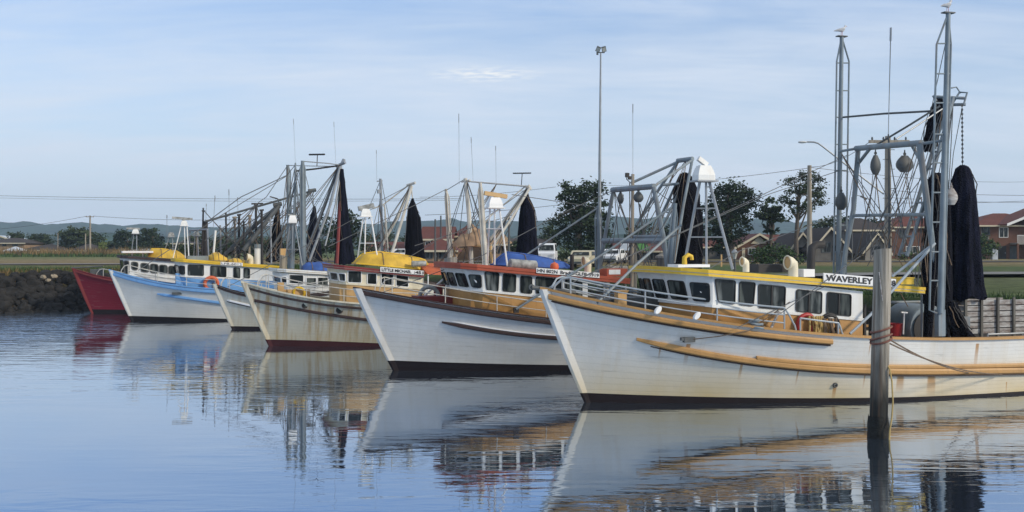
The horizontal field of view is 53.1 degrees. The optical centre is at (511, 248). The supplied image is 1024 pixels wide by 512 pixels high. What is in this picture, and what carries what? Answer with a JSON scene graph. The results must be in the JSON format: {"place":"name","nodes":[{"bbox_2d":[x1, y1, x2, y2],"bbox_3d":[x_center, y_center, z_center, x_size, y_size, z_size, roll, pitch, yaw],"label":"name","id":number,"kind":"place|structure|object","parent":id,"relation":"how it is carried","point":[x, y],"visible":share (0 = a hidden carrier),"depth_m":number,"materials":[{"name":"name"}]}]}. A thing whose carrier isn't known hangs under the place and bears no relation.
{"place":"outdoors","nodes":[
{"label":"outdoors","id":0,"kind":"place"},
{"bbox_2d":[0,263,368,272],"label":"bank grass","id":1,"kind":"structure","parent":0,"point":[297,266],"depth_m":68.26,"materials":[{"name":"green plant"}]},
{"bbox_2d":[27,196,458,198],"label":"power line","id":2,"kind":"object","parent":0,"point":[163,198],"visible":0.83,"depth_m":217.05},
{"bbox_2d":[0,263,577,264],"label":"gravel track","id":3,"kind":"structure","parent":0,"point":[91,263],"depth_m":92.42,"materials":[{"name":"gravel"}]},
{"bbox_2d":[24,232,717,249],"bbox_3d":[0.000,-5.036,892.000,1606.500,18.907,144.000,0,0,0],"label":"hills","id":4,"kind":"structure","parent":0,"point":[111,235],"depth_m":885.94,"materials":[{"name":"plant"}]},
{"bbox_2d":[0,216,835,238],"bbox_3d":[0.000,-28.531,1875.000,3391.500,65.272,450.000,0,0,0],"label":"hills","id":5,"kind":"structure","parent":0,"point":[165,230],"depth_m":1843.62,"materials":[{"name":"plant"}]},
{"bbox_2d":[0,311,1023,511],"bbox_3d":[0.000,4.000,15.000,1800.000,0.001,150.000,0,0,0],"label":"water","id":6,"kind":"structure","parent":0,"point":[111,412],"depth_m":21.31,"materials":[{"name":"blue liquid"}]},
{"bbox_2d":[71,175,315,312],"bbox_3d":[-19.753,-0.074,65.696,15.703,9.535,4.710,0,0,-24],"label":"fishing boat","id":7,"kind":"object","parent":6,"relation":"on","point":[99,292],"visible":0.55,"depth_m":63.76,"materials":[{"name":"red wood"}]},
{"bbox_2d":[147,248,185,258],"bbox_3d":[-21.852,0.376,64.762,2.320,0.770,2.068,0,0,-24],"label":"dinghy","id":8,"kind":"object","parent":7,"relation":"on","point":[157,252],"visible":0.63,"depth_m":64.05,"materials":[{"name":"yellow paint"}]},
{"bbox_2d":[265,209,282,262],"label":"trawl net","id":9,"kind":"object","parent":7,"relation":"hanging from","point":[278,230],"visible":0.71,"depth_m":67.32,"materials":[{"name":"black fabric"}]},
{"bbox_2d":[306,206,322,262],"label":"trawl net","id":10,"kind":"object","parent":7,"relation":"hanging from","point":[310,230],"visible":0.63,"depth_m":67.85,"materials":[{"name":"black fabric"}]},
{"bbox_2d":[109,119,345,320],"bbox_3d":[-14.506,-1.422,58.922,16.205,12.246,5.160,0,0,-22],"label":"fishing boat","id":11,"kind":"object","parent":6,"relation":"on","point":[143,299],"visible":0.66,"depth_m":56.48,"materials":[{"name":"white wood"}]},
{"bbox_2d":[203,276,218,287],"bbox_3d":[-16.501,1.938,56.175,0.880,0.876,0.263,0,0,-23],"label":"life ring","id":12,"kind":"object","parent":11,"relation":"attached to","point":[215,279],"visible":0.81,"depth_m":56.05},
{"bbox_2d":[208,251,226,260],"bbox_3d":[-16.602,0.435,57.752,1.004,0.527,1.544,0,0,-22],"label":"canvas cover","id":13,"kind":"object","parent":11,"relation":"on","point":[217,255],"visible":0.98,"depth_m":57.29,"materials":[{"name":"fabric"}]},
{"bbox_2d":[334,169,354,264],"bbox_3d":[-9.891,-1.856,60.547,1.291,5.717,0.941,0,0,0],"label":"trawl net","id":14,"kind":"object","parent":11,"relation":"hanging from","point":[346,253],"visible":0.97,"depth_m":60.32,"materials":[{"name":"black fabric"}]},
{"bbox_2d":[279,255,286,268],"bbox_3d":[-11.623,2.467,52.003,0.485,4.266,0.492,0,0,0],"label":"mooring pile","id":15,"kind":"object","parent":6,"relation":"in","point":[283,263],"visible":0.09,"depth_m":51.85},
{"bbox_2d":[212,150,443,328],"bbox_3d":[-8.468,-0.225,52.786,13.505,9.853,4.100,0,0,-22],"label":"fishing boat","id":16,"kind":"object","parent":6,"relation":"on","point":[236,309],"visible":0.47,"depth_m":50.60,"materials":[{"name":"beige wood"}]},
{"bbox_2d":[301,261,331,270],"bbox_3d":[-9.748,0.913,52.161,1.883,0.536,1.647,0,0,-22],"label":"covered dinghy","id":17,"kind":"object","parent":16,"relation":"on","point":[315,266],"visible":0.71,"depth_m":51.53,"materials":[{"name":"fabric"}]},
{"bbox_2d":[405,198,425,258],"bbox_3d":[-5.145,-1.020,54.118,1.075,3.273,0.787,0,0,12],"label":"trawl net","id":18,"kind":"object","parent":16,"relation":"hanging from","point":[413,238],"visible":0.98,"depth_m":53.89,"materials":[{"name":"black fabric"}]},
{"bbox_2d":[241,114,531,345],"bbox_3d":[-3.832,-0.622,43.973,15.155,10.569,4.975,0,0,-19],"label":"fishing boat","id":19,"kind":"object","parent":6,"relation":"on","point":[287,317],"visible":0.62,"depth_m":41.66,"materials":[{"name":"beige wood"}]},
{"bbox_2d":[352,251,428,269],"bbox_3d":[-5.110,0.541,43.622,3.294,0.840,2.002,0,0,-17],"label":"dinghy","id":20,"kind":"object","parent":19,"relation":"on","point":[389,259],"visible":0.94,"depth_m":42.86,"materials":[{"name":"yellow paint"}]},
{"bbox_2d":[411,261,425,266],"bbox_3d":[-3.903,0.643,42.894,0.600,0.240,0.240,0,0,-19],"label":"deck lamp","id":21,"kind":"object","parent":20,"relation":"attached to","point":[418,263],"visible":1,"depth_m":42.82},
{"bbox_2d":[453,224,490,246],"bbox_3d":[-1.747,-0.593,44.905,1.593,1.053,1.348,0,0,-19],"label":"canvas cover","id":22,"kind":"object","parent":19,"relation":"on","point":[463,240],"visible":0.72,"depth_m":44.43,"materials":[{"name":"fabric"}]},
{"bbox_2d":[516,191,538,255],"bbox_3d":[0.670,-0.929,45.526,1.034,3.232,0.798,0,0,0],"label":"trawl net","id":23,"kind":"object","parent":19,"relation":"hanging from","point":[526,242],"visible":0.89,"depth_m":45.28,"materials":[{"name":"fabric"}]},
{"bbox_2d":[353,104,693,370],"bbox_3d":[2.797,-0.227,35.892,16.855,9.885,5.270,0,0,-20],"label":"fishing boat","id":24,"kind":"object","parent":6,"relation":"on","point":[477,317],"visible":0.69,"depth_m":33.24,"materials":[{"name":"grey wood"}]},
{"bbox_2d":[418,285,439,295],"bbox_3d":[-2.761,1.585,34.082,0.734,0.731,0.206,0,0,0],"label":"hose coil","id":25,"kind":"object","parent":24,"relation":"on","point":[433,288],"visible":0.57,"depth_m":34.01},
{"bbox_2d":[508,259,537,269],"bbox_3d":[0.357,0.541,33.833,0.993,0.398,0.340,0,0,-20],"label":"raft canister","id":26,"kind":"object","parent":24,"relation":"on","point":[524,264],"visible":0.79,"depth_m":33.69,"materials":[{"name":"plastic"}]},
{"bbox_2d":[490,251,569,268],"bbox_3d":[0.703,0.416,35.343,2.799,0.623,1.569,0,0,-20],"label":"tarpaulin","id":27,"kind":"object","parent":24,"relation":"on","point":[542,262],"visible":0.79,"depth_m":34.81,"materials":[{"name":"fabric"}]},
{"bbox_2d":[671,172,702,268],"bbox_3d":[6.362,-0.929,37.138,1.207,3.686,0.988,0,0,0],"label":"trawl net","id":28,"kind":"object","parent":24,"relation":"hanging from","point":[696,248],"visible":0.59,"depth_m":36.85,"materials":[{"name":"black fabric"}]},
{"bbox_2d":[630,243,636,295],"bbox_3d":[5.214,2.120,44.003,0.423,4.960,0.420,0,0,0],"label":"mooring pile","id":29,"kind":"object","parent":6,"relation":"in","point":[635,275],"visible":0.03,"depth_m":43.87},
{"bbox_2d":[655,253,664,266],"bbox_3d":[5.273,2.375,35.498,0.646,4.450,0.670,0,0,0],"label":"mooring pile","id":30,"kind":"object","parent":6,"relation":"in","point":[660,260],"visible":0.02,"depth_m":35.30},
{"bbox_2d":[529,11,1023,402],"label":"fishing boat","id":31,"kind":"object","parent":6,"relation":"on","point":[620,346],"visible":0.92,"depth_m":26.48,"materials":[{"name":"white wood"}]},
{"bbox_2d":[693,302,789,339],"bbox_3d":[5.815,1.841,25.811,2.677,0.953,0.446,0,0,-8],"label":"block line","id":32,"kind":"object","parent":31,"relation":"attached to","point":[739,332],"visible":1,"depth_m":25.75,"materials":[{"name":"fabric"}]},
{"bbox_2d":[748,318,764,329],"bbox_3d":[6.169,1.918,25.819,0.448,0.298,0.410,0,0,0],"label":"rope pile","id":33,"kind":"object","parent":31,"relation":"on","point":[754,322],"visible":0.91,"depth_m":25.69,"materials":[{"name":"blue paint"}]},
{"bbox_2d":[795,313,814,331],"bbox_3d":[7.605,1.961,26.499,0.610,0.603,0.183,0,0,-19],"label":"life ring","id":34,"kind":"object","parent":31,"relation":"attached to","point":[803,315],"visible":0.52,"depth_m":26.40,"materials":[{"name":"red plastic"}]},
{"bbox_2d":[808,316,823,332],"bbox_3d":[7.841,1.983,26.355,0.569,0.502,0.179,0,0,-21],"label":"rope hank","id":35,"kind":"object","parent":31,"relation":"hanging from","point":[817,328],"visible":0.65,"depth_m":26.33,"materials":[{"name":"fabric"}]},
{"bbox_2d":[818,313,839,333],"bbox_3d":[8.229,1.970,26.623,0.618,0.608,0.202,0,0,-13],"label":"hose coil","id":36,"kind":"object","parent":31,"relation":"on","point":[827,315],"visible":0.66,"depth_m":26.55,"materials":[{"name":"black rubber"}]},
{"bbox_2d":[822,318,836,333],"bbox_3d":[8.249,2.057,26.453,0.498,0.524,0.163,0,0,-19],"label":"rope hank","id":37,"kind":"object","parent":36,"relation":"hanging from","point":[831,326],"visible":0.62,"depth_m":26.41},
{"bbox_2d":[890,323,902,335],"bbox_3d":[10.464,2.223,28.090,0.500,0.330,0.495,0,0,0],"label":"bucket","id":38,"kind":"object","parent":31,"relation":"on","point":[896,329],"visible":0.63,"depth_m":27.89,"materials":[{"name":"red plastic"}]},
{"bbox_2d":[923,224,938,336],"bbox_3d":[11.327,0.923,27.635,0.502,3.140,0.182,0,0,-15],"label":"trawl net","id":39,"kind":"object","parent":31,"relation":"hanging from","point":[928,323],"visible":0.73,"depth_m":27.58,"materials":[{"name":"fabric"}]},
{"bbox_2d":[923,98,942,152],"bbox_3d":[12.556,-3.644,30.399,0.816,1.686,0.346,0,0,-16],"label":"trawl net","id":40,"kind":"object","parent":31,"relation":"hanging from","point":[929,127],"visible":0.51,"depth_m":30.31,"materials":[{"name":"fabric"}]},
{"bbox_2d":[921,172,952,336],"bbox_3d":[12.114,0.215,29.276,0.918,4.814,0.669,0,0,13],"label":"trawl net","id":41,"kind":"object","parent":31,"relation":"hanging from","point":[949,266],"visible":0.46,"depth_m":29.07,"materials":[{"name":"black fabric"}]},
{"bbox_2d":[947,301,975,336],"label":"trawl net","id":42,"kind":"object","parent":31,"relation":"hanging from","point":[957,325],"visible":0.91,"depth_m":28.53,"materials":[{"name":"fabric"}]},
{"bbox_2d":[951,165,986,301],"bbox_3d":[13.252,-0.450,30.102,1.263,4.011,1.101,0,0,35],"label":"trawl net","id":43,"kind":"object","parent":31,"relation":"hanging from","point":[968,275],"visible":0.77,"depth_m":29.74,"materials":[{"name":"black fabric"}]},
{"bbox_2d":[953,297,1023,336],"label":"slatted crate","id":44,"kind":"object","parent":31,"relation":"on","point":[993,315],"visible":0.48,"depth_m":29.96,"materials":[{"name":"white wood"}]},
{"bbox_2d":[867,248,891,438],"bbox_3d":[7.778,2.301,21.706,0.519,4.597,0.490,0,0,0],"label":"mooring pile","id":45,"kind":"object","parent":6,"relation":"in","point":[878,425],"visible":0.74,"depth_m":21.54,"materials":[{"name":"white wood"}]},
{"bbox_2d":[869,325,892,344],"bbox_3d":[7.823,1.836,21.700,0.472,0.412,0.474,0,0,0],"label":"mooring rope","id":46,"kind":"object","parent":45,"relation":"attached to","point":[877,338],"visible":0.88,"depth_m":21.51,"materials":[{"name":"fabric"}]},
{"bbox_2d":[888,365,893,439],"bbox_3d":[7.948,3.227,21.491,0.129,1.573,0.233,0,0,8],"label":"mooring rope","id":47,"kind":"object","parent":45,"relation":"hanging from","point":[892,401],"visible":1,"depth_m":21.48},
{"bbox_2d":[891,340,968,372],"bbox_3d":[10.101,2.632,24.511,0.034,1.408,7.005,0,0,37],"label":"mooring rope","id":48,"kind":"object","parent":45,"relation":"attached to","point":[924,357],"visible":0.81,"depth_m":23.38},
{"bbox_2d":[890,343,1001,374],"bbox_3d":[10.630,2.713,24.705,0.034,1.419,7.984,0,0,41],"label":"mooring rope","id":49,"kind":"object","parent":45,"relation":"attached to","point":[940,363],"visible":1,"depth_m":23.92,"materials":[{"name":"fabric"}]},
{"bbox_2d":[0,250,1023,324],"bbox_3d":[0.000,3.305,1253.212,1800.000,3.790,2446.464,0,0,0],"label":"ground","id":50,"kind":"structure","parent":0,"point":[1006,283],"depth_m":81.18,"materials":[{"name":"green plant"}]},
{"bbox_2d":[0,300,11,311],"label":"bank rock","id":51,"kind":"object","parent":50,"relation":"on","point":[4,305],"visible":0.86,"depth_m":63.39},
{"bbox_2d":[3,277,13,287],"bbox_3d":[-32.061,2.222,64.940,0.880,0.836,0.758,0,0,-30],"label":"bank rock","id":52,"kind":"object","parent":50,"relation":"on","point":[8,281],"visible":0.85,"depth_m":64.73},
{"bbox_2d":[6,231,24,238],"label":"broadleaf tree","id":53,"kind":"object","parent":50,"relation":"on","point":[17,235],"visible":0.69,"depth_m":224.51,"materials":[{"name":"green plant"}]},
{"bbox_2d":[17,302,31,310],"bbox_3d":[-30.643,3.830,64.122,1.127,0.733,0.837,-25,14,7],"label":"bank rock","id":54,"kind":"object","parent":50,"relation":"on","point":[25,306],"visible":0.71,"depth_m":63.86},
{"bbox_2d":[0,238,52,249],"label":"tan house","id":55,"kind":"structure","parent":50,"relation":"on","point":[14,242],"depth_m":216.35,"materials":[{"name":"brick"}]},
{"bbox_2d":[23,271,37,279],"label":"bank rock","id":56,"kind":"object","parent":50,"relation":"on","point":[28,275],"visible":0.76,"depth_m":65.60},
{"bbox_2d":[27,278,41,285],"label":"bank rock","id":57,"kind":"object","parent":50,"relation":"on","point":[33,282],"visible":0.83,"depth_m":65.39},
{"bbox_2d":[25,233,58,244],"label":"broadleaf tree","id":58,"kind":"object","parent":50,"relation":"on","point":[44,238],"visible":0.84,"depth_m":224.40,"materials":[{"name":"green plant"}]},
{"bbox_2d":[26,244,70,251],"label":"tan house","id":59,"kind":"structure","parent":50,"relation":"on","point":[51,245],"depth_m":214.92,"materials":[{"name":"brick"}]},
{"bbox_2d":[43,293,54,302],"bbox_3d":[-29.583,3.278,65.267,0.940,0.890,0.874,0,0,-11],"label":"bank rock","id":60,"kind":"object","parent":50,"relation":"on","point":[48,297],"visible":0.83,"depth_m":64.97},
{"bbox_2d":[0,266,118,284],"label":"dry bank grass","id":61,"kind":"structure","parent":50,"relation":"on","point":[16,270],"depth_m":67.14,"materials":[{"name":"plant"}]},
{"bbox_2d":[0,252,147,256],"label":"tall grass","id":62,"kind":"structure","parent":50,"relation":"on","point":[42,254],"depth_m":174.61,"materials":[{"name":"green plant"}]},
{"bbox_2d":[0,245,157,255],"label":"dry reeds","id":63,"kind":"object","parent":50,"relation":"on","point":[67,251],"visible":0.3,"depth_m":185.71,"materials":[{"name":"plant"}]},
{"bbox_2d":[54,225,108,248],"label":"spreading tree","id":64,"kind":"object","parent":50,"relation":"on","point":[72,236],"visible":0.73,"depth_m":218.60,"materials":[{"name":"green plant"}]},
{"bbox_2d":[112,228,146,249],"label":"broadleaf tree","id":65,"kind":"object","parent":50,"relation":"on","point":[121,236],"visible":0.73,"depth_m":209.49,"materials":[{"name":"green plant"}]},
{"bbox_2d":[134,227,164,248],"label":"broadleaf tree","id":66,"kind":"object","parent":50,"relation":"on","point":[151,234],"visible":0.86,"depth_m":210.93,"materials":[{"name":"green plant"}]},
{"bbox_2d":[162,239,212,258],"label":"broadleaf tree","id":67,"kind":"object","parent":50,"relation":"on","point":[181,248],"visible":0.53,"depth_m":129.46,"materials":[{"name":"green plant"}]},
{"bbox_2d":[182,233,229,250],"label":"broadleaf tree","id":68,"kind":"object","parent":50,"relation":"on","point":[199,241],"visible":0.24,"depth_m":204.19,"materials":[{"name":"green plant"}]},
{"bbox_2d":[209,239,285,259],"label":"broadleaf tree","id":69,"kind":"object","parent":50,"relation":"on","point":[253,251],"visible":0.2,"depth_m":127.58,"materials":[{"name":"green plant"}]},
{"bbox_2d":[283,240,331,259],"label":"broadleaf tree","id":70,"kind":"object","parent":50,"relation":"on","point":[297,252],"visible":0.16,"depth_m":125.51,"materials":[{"name":"green plant"}]},
{"bbox_2d":[319,209,369,256],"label":"broadleaf tree","id":71,"kind":"object","parent":50,"relation":"on","point":[354,236],"visible":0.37,"depth_m":119.54,"materials":[{"name":"green plant"}]},
{"bbox_2d":[355,240,400,253],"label":"broadleaf tree","id":72,"kind":"object","parent":50,"relation":"on","point":[362,247],"visible":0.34,"depth_m":117.85,"materials":[{"name":"green plant"}]},
{"bbox_2d":[359,230,404,241],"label":"broadleaf tree","id":73,"kind":"object","parent":50,"relation":"on","point":[389,238],"visible":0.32,"depth_m":199.80,"materials":[{"name":"green plant"}]},
{"bbox_2d":[360,242,404,251],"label":"brick house","id":74,"kind":"structure","parent":50,"relation":"on","point":[400,245],"depth_m":127.36,"materials":[{"name":"red brick"}]},
{"bbox_2d":[422,227,456,245],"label":"brick house","id":75,"kind":"structure","parent":50,"relation":"on","point":[427,233],"depth_m":122.02,"materials":[{"name":"brick"}]},
{"bbox_2d":[424,239,461,260],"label":"brick house","id":76,"kind":"structure","parent":50,"relation":"on","point":[441,245],"depth_m":108.00,"materials":[{"name":"red tile"}]},
{"bbox_2d":[454,226,481,259],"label":"brick house","id":77,"kind":"structure","parent":50,"relation":"on","point":[477,252],"depth_m":128.00,"materials":[{"name":"brown brick"}]},
{"bbox_2d":[488,232,512,260],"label":"tan roofed house","id":78,"kind":"structure","parent":50,"relation":"on","point":[500,251],"depth_m":122.00,"materials":[{"name":"brick"}]},
{"bbox_2d":[538,243,557,259],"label":"parked car","id":79,"kind":"object","parent":50,"relation":"on","point":[548,250],"visible":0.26,"depth_m":95.73,"materials":[{"name":"white paint"}]},
{"bbox_2d":[537,223,562,242],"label":"broadleaf tree","id":80,"kind":"object","parent":50,"relation":"on","point":[549,230],"visible":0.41,"depth_m":134.39,"materials":[{"name":"green plant"}]},
{"bbox_2d":[542,176,614,250],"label":"tree","id":81,"kind":"object","parent":50,"relation":"on","point":[579,195],"visible":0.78,"depth_m":111.47,"materials":[{"name":"green plant"}]},
{"bbox_2d":[568,250,594,266],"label":"parked car","id":82,"kind":"object","parent":50,"relation":"on","point":[580,254],"visible":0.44,"depth_m":83.18,"materials":[{"name":"beige paint"}]},
{"bbox_2d":[557,245,615,260],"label":"shrub","id":83,"kind":"object","parent":50,"relation":"on","point":[563,255],"visible":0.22,"depth_m":107.63,"materials":[{"name":"green plant"}]},
{"bbox_2d":[595,46,605,246],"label":"floodlight mast","id":84,"kind":"object","parent":50,"relation":"on","point":[598,48],"visible":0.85,"depth_m":85.90,"materials":[{"name":"metal"}]},
{"bbox_2d":[603,249,626,263],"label":"parked car","id":85,"kind":"object","parent":50,"relation":"on","point":[616,256],"visible":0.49,"depth_m":94.99,"materials":[{"name":"white paint"}]},
{"bbox_2d":[609,243,662,259],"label":"shop","id":86,"kind":"structure","parent":50,"relation":"on","point":[655,252],"depth_m":124.94,"materials":[{"name":"grey paint"}]},
{"bbox_2d":[621,222,671,240],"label":"broadleaf tree","id":87,"kind":"object","parent":50,"relation":"on","point":[649,230],"visible":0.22,"depth_m":164.72,"materials":[{"name":"green plant"}]},
{"bbox_2d":[703,238,734,258],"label":"brick house","id":88,"kind":"structure","parent":50,"relation":"on","point":[715,255],"depth_m":136.00,"materials":[{"name":"red brick"}]},
{"bbox_2d":[700,176,767,260],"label":"broadleaf tree","id":89,"kind":"object","parent":50,"relation":"on","point":[732,197],"visible":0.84,"depth_m":117.42,"materials":[{"name":"green plant"}]},
{"bbox_2d":[734,233,774,259],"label":"brick house","id":90,"kind":"structure","parent":50,"relation":"on","point":[750,240],"depth_m":132.00,"materials":[{"name":"red tile"}]},
{"bbox_2d":[748,196,792,255],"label":"tree","id":91,"kind":"object","parent":50,"relation":"on","point":[771,215],"visible":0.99,"depth_m":121.57,"materials":[{"name":"green plant"}]},
{"bbox_2d":[746,240,806,264],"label":"shrub","id":92,"kind":"object","parent":50,"relation":"on","point":[779,252],"visible":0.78,"depth_m":91.75,"materials":[{"name":"green plant"}]},
{"bbox_2d":[767,232,806,259],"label":"gabled house","id":93,"kind":"structure","parent":50,"relation":"on","point":[787,239],"depth_m":124.03,"materials":[{"name":"tile"}]},
{"bbox_2d":[773,170,832,259],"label":"open tree","id":94,"kind":"object","parent":50,"relation":"on","point":[799,191],"visible":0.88,"depth_m":114.80,"materials":[{"name":"green plant"}]},
{"bbox_2d":[589,277,1023,315],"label":"quay grass","id":95,"kind":"structure","parent":50,"relation":"on","point":[870,292],"depth_m":40.80,"materials":[{"name":"green plant"}]},
{"bbox_2d":[807,165,811,250],"bbox_3d":[18.011,-1.430,62.000,0.340,7.184,0.340,0,0,0],"label":"power pole","id":96,"kind":"object","parent":50,"relation":"on","point":[809,207],"visible":0.61,"depth_m":61.89,"materials":[{"name":"wood"}]},
{"bbox_2d":[800,227,851,260],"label":"gabled house","id":97,"kind":"structure","parent":50,"relation":"on","point":[825,234],"depth_m":118.00,"materials":[{"name":"tile"}]},
{"bbox_2d":[804,214,849,230],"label":"broadleaf tree","id":98,"kind":"object","parent":50,"relation":"on","point":[826,223],"visible":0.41,"depth_m":149.54,"materials":[{"name":"green plant"}]},
{"bbox_2d":[798,136,909,276],"bbox_3d":[14.822,-1.220,44.487,4.768,7.305,0.355,0,0,0],"label":"power pole","id":99,"kind":"object","parent":50,"relation":"on","point":[886,175],"visible":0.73,"depth_m":44.41,"materials":[{"name":"wood"}]},
{"bbox_2d":[832,218,894,241],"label":"brown house","id":100,"kind":"structure","parent":50,"relation":"on","point":[858,225],"depth_m":137.16,"materials":[{"name":"tile"}]},
{"bbox_2d":[847,232,892,259],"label":"gabled house","id":101,"kind":"structure","parent":50,"relation":"on","point":[856,237],"depth_m":120.97,"materials":[{"name":"tile"}]},
{"bbox_2d":[778,272,1023,275],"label":"footpath","id":102,"kind":"structure","parent":50,"relation":"on","point":[868,273],"depth_m":60.08,"materials":[{"name":"concrete"}]},
{"bbox_2d":[879,216,924,258],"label":"brick house","id":103,"kind":"structure","parent":50,"relation":"on","point":[905,220],"depth_m":142.00,"materials":[{"name":"brick"}]},
{"bbox_2d":[895,250,921,259],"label":"shrub","id":104,"kind":"object","parent":50,"relation":"on","point":[910,256],"visible":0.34,"depth_m":130.02,"materials":[{"name":"green plant"}]},
{"bbox_2d":[980,232,1001,259],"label":"shrub","id":105,"kind":"object","parent":50,"relation":"on","point":[986,250],"visible":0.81,"depth_m":131.54,"materials":[{"name":"green plant"}]},
{"bbox_2d":[979,209,1023,258],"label":"brick house","id":106,"kind":"structure","parent":50,"relation":"on","point":[1005,230],"depth_m":140.00,"materials":[{"name":"red brick"}]},
{"bbox_2d":[998,246,1005,258],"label":"door","id":107,"kind":"structure","parent":106,"relation":"in","point":[1002,251],"depth_m":139.93,"materials":[{"name":"grey paint"}]},
{"bbox_2d":[999,227,1007,237],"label":"window","id":108,"kind":"structure","parent":106,"relation":"in","point":[1003,231],"depth_m":140.00,"materials":[{"name":"white paint"}]},
{"bbox_2d":[1010,246,1016,258],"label":"door","id":109,"kind":"structure","parent":106,"relation":"in","point":[1013,249],"depth_m":139.93,"materials":[{"name":"metal"}]},
{"bbox_2d":[0,0,1023,227],"label":"sky","id":110,"kind":"structure","parent":0,"point":[126,102],"materials":[{"name":"blue"}]},
{"bbox_2d":[324,261,1014,261],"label":"street","id":111,"kind":"structure","parent":0,"point":[750,261],"depth_m":106.44,"materials":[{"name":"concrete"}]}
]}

